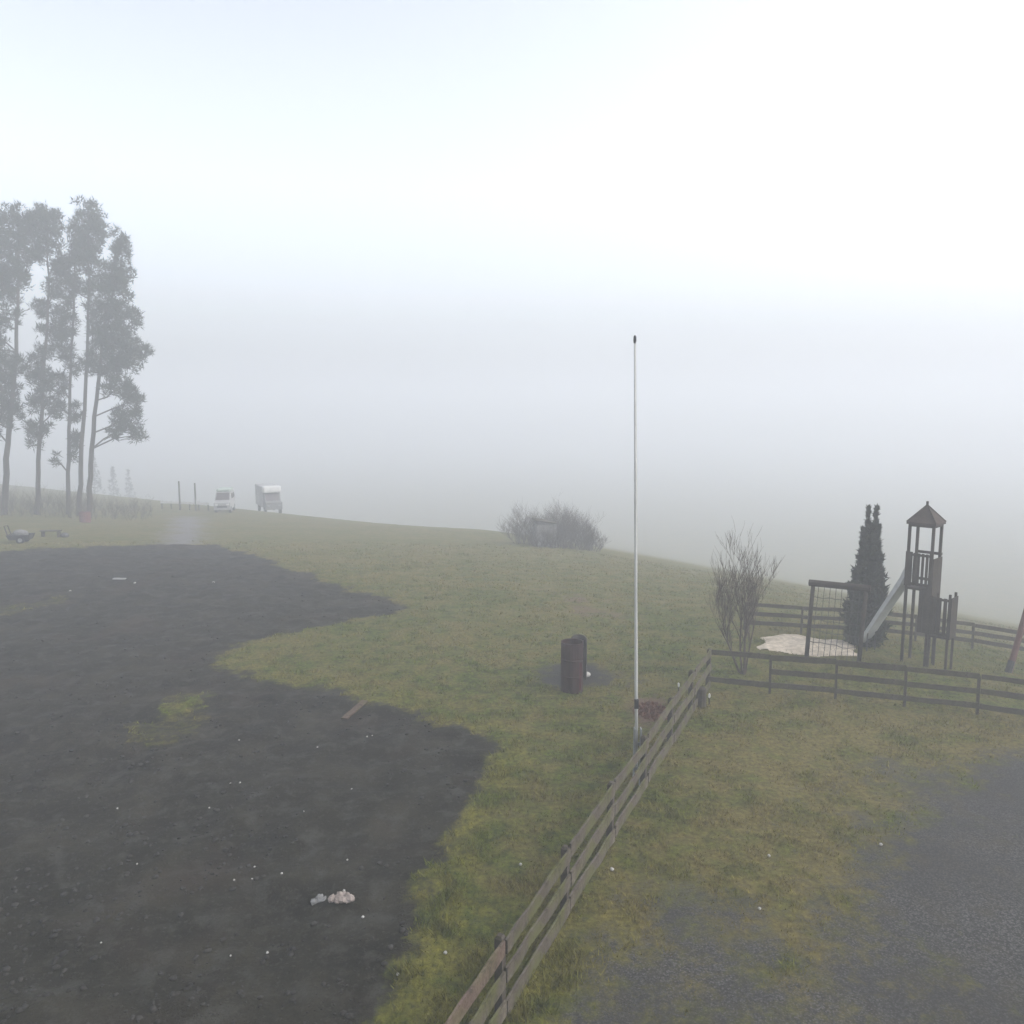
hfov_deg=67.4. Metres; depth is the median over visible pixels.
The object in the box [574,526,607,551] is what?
bare bush
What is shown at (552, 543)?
bare bush
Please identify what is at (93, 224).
pine tree
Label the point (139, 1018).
soil clods
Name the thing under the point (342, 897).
rubble lump
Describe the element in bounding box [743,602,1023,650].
fence
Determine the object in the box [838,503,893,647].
evergreen tree
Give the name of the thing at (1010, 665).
swing set
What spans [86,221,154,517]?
pine tree
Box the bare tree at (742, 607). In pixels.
[705,518,783,674]
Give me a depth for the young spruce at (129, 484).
142.44 m
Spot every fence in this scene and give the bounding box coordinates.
[445,648,711,1023]
[707,649,1023,714]
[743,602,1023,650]
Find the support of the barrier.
on the grass field
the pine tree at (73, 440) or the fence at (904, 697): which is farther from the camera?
the pine tree at (73, 440)
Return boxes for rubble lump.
[310,894,326,905]
[328,891,354,903]
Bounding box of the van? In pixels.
[214,487,234,512]
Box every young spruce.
[86,453,106,493]
[106,467,120,495]
[124,469,135,497]
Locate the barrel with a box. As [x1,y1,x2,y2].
[560,638,583,693]
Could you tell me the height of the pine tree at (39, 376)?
22.602 m
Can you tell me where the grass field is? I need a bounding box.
[0,444,1023,1023]
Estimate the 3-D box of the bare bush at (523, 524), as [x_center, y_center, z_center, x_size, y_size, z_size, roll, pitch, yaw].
[0.699,0.556,46.178,3.233,3.026,3.379,5,8,33]
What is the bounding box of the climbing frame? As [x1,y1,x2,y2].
[804,579,870,661]
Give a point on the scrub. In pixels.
(31, 503)
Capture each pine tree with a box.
[0,197,46,514]
[10,200,72,514]
[47,232,86,513]
[62,193,111,515]
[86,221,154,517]
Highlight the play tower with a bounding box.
[858,501,958,669]
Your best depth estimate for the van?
65.87 m
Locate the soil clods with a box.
[0,566,481,1023]
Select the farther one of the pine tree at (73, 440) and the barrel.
the pine tree at (73, 440)
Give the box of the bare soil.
[0,544,498,1023]
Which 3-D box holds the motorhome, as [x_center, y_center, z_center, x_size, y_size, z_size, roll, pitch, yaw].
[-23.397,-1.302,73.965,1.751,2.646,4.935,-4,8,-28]
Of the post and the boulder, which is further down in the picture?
the boulder
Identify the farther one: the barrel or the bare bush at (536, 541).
the bare bush at (536, 541)
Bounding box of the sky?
[0,0,1023,443]
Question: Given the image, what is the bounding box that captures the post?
[178,481,180,509]
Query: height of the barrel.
1.166 m
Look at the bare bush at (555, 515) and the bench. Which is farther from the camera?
the bare bush at (555, 515)
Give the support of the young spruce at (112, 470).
on the grass field
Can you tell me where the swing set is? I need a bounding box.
[1005,609,1023,672]
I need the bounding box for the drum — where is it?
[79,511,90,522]
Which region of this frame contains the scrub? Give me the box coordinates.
[0,482,153,520]
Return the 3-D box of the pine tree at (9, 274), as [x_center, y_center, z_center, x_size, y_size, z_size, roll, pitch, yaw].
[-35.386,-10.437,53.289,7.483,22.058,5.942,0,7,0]
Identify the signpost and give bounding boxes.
[194,483,199,510]
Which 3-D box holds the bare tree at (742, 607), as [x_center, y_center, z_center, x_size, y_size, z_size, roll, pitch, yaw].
[5.443,1.953,18.191,1.761,3.921,1.686,0,7,0]
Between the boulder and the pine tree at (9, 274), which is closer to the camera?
the boulder
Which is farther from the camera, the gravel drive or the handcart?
the handcart
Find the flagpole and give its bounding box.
[632,335,641,786]
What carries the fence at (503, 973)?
on the grass field
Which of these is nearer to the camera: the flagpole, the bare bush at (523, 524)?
the flagpole
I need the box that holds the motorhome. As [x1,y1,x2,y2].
[255,483,281,512]
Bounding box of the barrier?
[160,501,208,510]
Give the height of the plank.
0.036 m
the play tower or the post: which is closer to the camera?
the play tower
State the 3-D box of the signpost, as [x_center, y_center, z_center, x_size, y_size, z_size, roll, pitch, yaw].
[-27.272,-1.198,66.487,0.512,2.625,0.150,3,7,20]
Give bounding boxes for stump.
[571,634,586,679]
[695,686,706,707]
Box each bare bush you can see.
[496,500,547,544]
[528,530,552,546]
[534,495,591,547]
[539,523,573,548]
[549,509,603,549]
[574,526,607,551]
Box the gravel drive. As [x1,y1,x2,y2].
[564,751,1023,1023]
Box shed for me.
[532,518,556,547]
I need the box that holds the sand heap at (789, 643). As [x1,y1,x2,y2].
[757,634,856,656]
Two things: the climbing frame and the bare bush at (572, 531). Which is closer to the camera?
the climbing frame
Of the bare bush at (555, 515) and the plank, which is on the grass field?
the bare bush at (555, 515)
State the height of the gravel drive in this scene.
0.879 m
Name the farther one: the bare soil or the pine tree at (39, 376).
the pine tree at (39, 376)
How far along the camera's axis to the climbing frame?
19.14 m
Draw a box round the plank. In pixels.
[341,700,367,719]
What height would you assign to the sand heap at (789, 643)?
0.286 m
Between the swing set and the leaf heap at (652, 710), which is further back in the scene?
the swing set
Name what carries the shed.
on the grass field
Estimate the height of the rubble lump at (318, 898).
0.090 m
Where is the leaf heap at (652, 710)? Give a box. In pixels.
[633,701,666,721]
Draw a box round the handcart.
[3,525,34,542]
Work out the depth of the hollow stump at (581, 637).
17.95 m
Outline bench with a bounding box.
[39,530,61,536]
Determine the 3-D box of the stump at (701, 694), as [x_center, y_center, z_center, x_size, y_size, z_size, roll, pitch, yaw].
[3.975,3.935,16.171,0.295,0.490,0.298,0,7,0]
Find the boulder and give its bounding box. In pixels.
[60,533,68,537]

